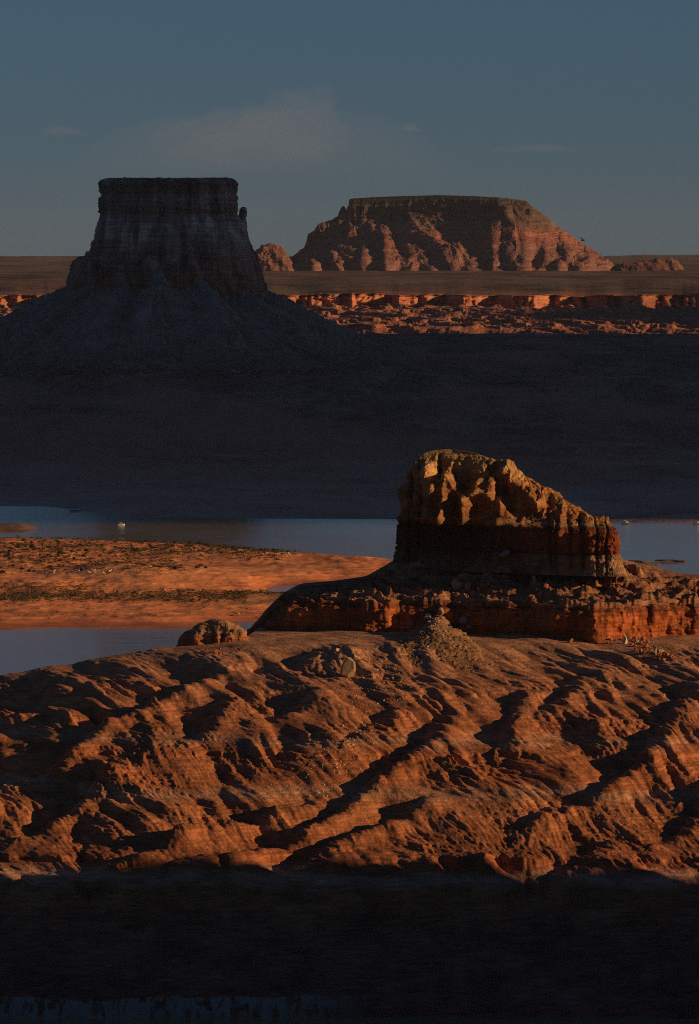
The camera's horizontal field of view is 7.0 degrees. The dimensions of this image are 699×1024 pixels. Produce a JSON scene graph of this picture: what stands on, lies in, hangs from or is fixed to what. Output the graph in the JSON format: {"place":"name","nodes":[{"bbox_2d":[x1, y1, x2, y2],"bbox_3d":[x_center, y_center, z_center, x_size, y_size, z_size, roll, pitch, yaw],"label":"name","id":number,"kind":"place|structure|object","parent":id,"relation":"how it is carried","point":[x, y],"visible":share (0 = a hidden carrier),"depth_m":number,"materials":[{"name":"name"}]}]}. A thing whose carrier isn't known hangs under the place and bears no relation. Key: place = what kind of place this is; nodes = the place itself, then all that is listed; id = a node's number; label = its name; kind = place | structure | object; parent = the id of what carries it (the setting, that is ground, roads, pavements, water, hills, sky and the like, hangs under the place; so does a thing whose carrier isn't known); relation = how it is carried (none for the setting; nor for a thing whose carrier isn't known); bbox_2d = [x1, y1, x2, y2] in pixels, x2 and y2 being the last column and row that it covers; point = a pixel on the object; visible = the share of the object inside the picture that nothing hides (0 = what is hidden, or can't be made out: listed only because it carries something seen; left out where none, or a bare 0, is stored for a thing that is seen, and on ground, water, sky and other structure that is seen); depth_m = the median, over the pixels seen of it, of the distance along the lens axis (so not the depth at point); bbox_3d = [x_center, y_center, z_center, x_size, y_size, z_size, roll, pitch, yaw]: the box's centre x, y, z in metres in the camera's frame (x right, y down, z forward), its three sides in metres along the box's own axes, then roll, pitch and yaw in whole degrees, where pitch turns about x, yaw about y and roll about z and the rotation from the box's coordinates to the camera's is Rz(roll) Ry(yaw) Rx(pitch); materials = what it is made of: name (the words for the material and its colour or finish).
{"place":"outdoors","nodes":[
{"label":"outdoors","id":0,"kind":"place"},
{"bbox_2d":[0,523,36,531],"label":"mud bank","id":1,"kind":"structure","parent":0,"point":[14,527],"depth_m":5184.61,"materials":[{"name":"brown soil"}]},
{"bbox_2d":[0,537,392,629],"bbox_3d":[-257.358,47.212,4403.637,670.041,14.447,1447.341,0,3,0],"label":"sand flat","id":2,"kind":"structure","parent":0,"point":[254,575],"depth_m":4278.40,"materials":[{"name":"orange sand"}]},
{"bbox_2d":[0,580,285,618],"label":"scrub","id":3,"kind":"object","parent":2,"relation":"on","point":[121,594],"visible":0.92,"depth_m":4126.20,"materials":[{"name":"green plant"}]},
{"bbox_2d":[0,535,311,574],"bbox_3d":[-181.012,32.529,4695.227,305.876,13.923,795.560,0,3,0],"label":"scrub","id":4,"kind":"object","parent":2,"relation":"on","point":[130,548],"visible":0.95,"depth_m":4726.35,"materials":[{"name":"green plant"}]},
{"bbox_2d":[42,552,300,615],"bbox_3d":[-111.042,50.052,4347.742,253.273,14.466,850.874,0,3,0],"label":"rubble","id":5,"kind":"object","parent":2,"relation":"on","point":[109,570],"visible":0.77,"depth_m":4360.22,"materials":[{"name":"stone"}]},
{"bbox_2d":[0,627,698,1018],"bbox_3d":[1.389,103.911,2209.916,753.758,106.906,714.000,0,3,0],"label":"slickrock slope","id":6,"kind":"structure","parent":0,"point":[512,831],"depth_m":1991.85,"materials":[{"name":"stone"}]},
{"bbox_2d":[176,619,249,646],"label":"domed outcrop","id":7,"kind":"object","parent":6,"relation":"on","point":[210,631],"visible":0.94,"depth_m":2245.14,"materials":[{"name":"stone"}]},
{"bbox_2d":[197,648,239,655],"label":"rubble","id":8,"kind":"object","parent":6,"relation":"on","point":[220,653],"visible":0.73,"depth_m":2217.15,"materials":[{"name":"red stone"}]},
{"bbox_2d":[264,661,410,796],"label":"rubble","id":9,"kind":"object","parent":6,"relation":"on","point":[355,730],"visible":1,"depth_m":2095.30,"materials":[{"name":"stone"}]},
{"bbox_2d":[340,657,355,677],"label":"boulder","id":10,"kind":"object","parent":6,"relation":"on","point":[348,668],"visible":1,"depth_m":2169.74,"materials":[{"name":"beige stone"}]},
{"bbox_2d":[398,615,493,670],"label":"rubble","id":11,"kind":"object","parent":6,"relation":"on","point":[436,630],"visible":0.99,"depth_m":2216.92,"materials":[{"name":"stone"}]},
{"bbox_2d":[401,616,501,672],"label":"gravel fan","id":12,"kind":"object","parent":6,"relation":"on","point":[463,660],"visible":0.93,"depth_m":2210.85},
{"bbox_2d":[247,559,698,643],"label":"rock shelf","id":13,"kind":"object","parent":6,"relation":"on","point":[638,608],"visible":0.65,"depth_m":2277.76,"materials":[{"name":"stone"}]},
{"bbox_2d":[424,613,431,619],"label":"boulder","id":14,"kind":"object","parent":13,"relation":"on","point":[428,616],"visible":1,"depth_m":2273.06,"materials":[{"name":"stone"}]},
{"bbox_2d":[438,607,443,615],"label":"boulder","id":15,"kind":"object","parent":13,"relation":"on","point":[440,611],"visible":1,"depth_m":2271.81,"materials":[{"name":"beige stone"}]},
{"bbox_2d":[413,585,501,598],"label":"rubble","id":16,"kind":"object","parent":13,"relation":"on","point":[453,592],"visible":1,"depth_m":2286.60,"materials":[{"name":"beige stone"}]},
{"bbox_2d":[451,579,464,589],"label":"boulder","id":17,"kind":"object","parent":13,"relation":"on","point":[456,584],"visible":1,"depth_m":2288.90,"materials":[{"name":"beige stone"}]},
{"bbox_2d":[459,616,466,624],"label":"boulder","id":18,"kind":"object","parent":13,"relation":"on","point":[462,619],"visible":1,"depth_m":2271.86,"materials":[{"name":"grey stone"}]},
{"bbox_2d":[465,582,469,590],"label":"boulder","id":19,"kind":"object","parent":13,"relation":"on","point":[467,585],"visible":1,"depth_m":2286.89,"materials":[{"name":"beige stone"}]},
{"bbox_2d":[391,449,626,576],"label":"sandstone knob","id":20,"kind":"object","parent":13,"relation":"on","point":[463,511],"visible":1,"depth_m":2300.59,"materials":[{"name":"stone"}]},
{"bbox_2d":[499,550,509,557],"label":"boulder","id":21,"kind":"object","parent":20,"relation":"on","point":[505,553],"visible":1,"depth_m":2290.22,"materials":[{"name":"grey stone"}]},
{"bbox_2d":[334,573,685,604],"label":"rubble","id":22,"kind":"object","parent":13,"relation":"on","point":[481,586],"visible":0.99,"depth_m":2280.95,"materials":[{"name":"red stone"}]},
{"bbox_2d":[623,635,627,643],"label":"boulder","id":23,"kind":"object","parent":6,"relation":"on","point":[625,641],"visible":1,"depth_m":2230.79,"materials":[{"name":"stone"}]},
{"bbox_2d":[604,636,678,661],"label":"rubble","id":24,"kind":"object","parent":6,"relation":"on","point":[643,639],"visible":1,"depth_m":2221.72,"materials":[{"name":"red stone"}]},
{"bbox_2d":[0,333,698,522],"bbox_3d":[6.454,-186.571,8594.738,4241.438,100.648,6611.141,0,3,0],"label":"desert plain","id":25,"kind":"structure","parent":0,"point":[606,425],"depth_m":7163.75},
{"bbox_2d":[0,177,423,377],"bbox_3d":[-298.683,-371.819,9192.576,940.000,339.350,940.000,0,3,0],"label":"tower butte","id":26,"kind":"object","parent":25,"relation":"on","point":[165,274],"visible":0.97,"depth_m":9036.88,"materials":[{"name":"stone"}]},
{"bbox_2d":[0,254,698,333],"bbox_3d":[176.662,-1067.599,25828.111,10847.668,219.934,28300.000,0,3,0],"label":"canyon terrain","id":27,"kind":"structure","parent":0,"point":[555,302],"depth_m":14836.14,"materials":[{"name":"brown stone"}]},
{"bbox_2d":[255,243,293,270],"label":"rock dome","id":28,"kind":"object","parent":27,"relation":"on","point":[273,257],"visible":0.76,"depth_m":21831.73,"materials":[{"name":"stone"}]},
{"bbox_2d":[290,195,613,270],"bbox_3d":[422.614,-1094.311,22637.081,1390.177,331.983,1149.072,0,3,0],"label":"mesa","id":29,"kind":"structure","parent":27,"relation":"on","point":[436,233],"depth_m":22383.87,"materials":[{"name":"stone"}]},
{"bbox_2d":[610,257,683,270],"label":"butte","id":30,"kind":"object","parent":27,"relation":"on","point":[664,264],"visible":1,"depth_m":20947.38,"materials":[{"name":"stone"}]},
{"bbox_2d":[0,506,698,1023],"bbox_3d":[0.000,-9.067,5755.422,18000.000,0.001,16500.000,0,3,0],"label":"water","id":31,"kind":"structure","parent":0,"point":[26,650],"depth_m":4878.55,"materials":[{"name":"blue liquid"}]},
{"bbox_2d":[69,505,81,510],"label":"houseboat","id":32,"kind":"object","parent":31,"relation":"on","point":[72,507],"visible":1,"depth_m":5579.94,"materials":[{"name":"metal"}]},
{"bbox_2d":[628,560,660,563],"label":"rock islet","id":33,"kind":"object","parent":31,"relation":"in","point":[643,562],"visible":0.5,"depth_m":4617.19,"materials":[{"name":"stone"}]},
{"bbox_2d":[655,559,676,560],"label":"rock islet","id":34,"kind":"object","parent":31,"relation":"in","point":[666,560],"visible":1,"depth_m":4668.64,"materials":[{"name":"stone"}]},
{"bbox_2d":[0,0,698,255],"label":"sky","id":35,"kind":"structure","parent":0,"point":[585,113],"materials":[{"name":"blue"}]}
]}

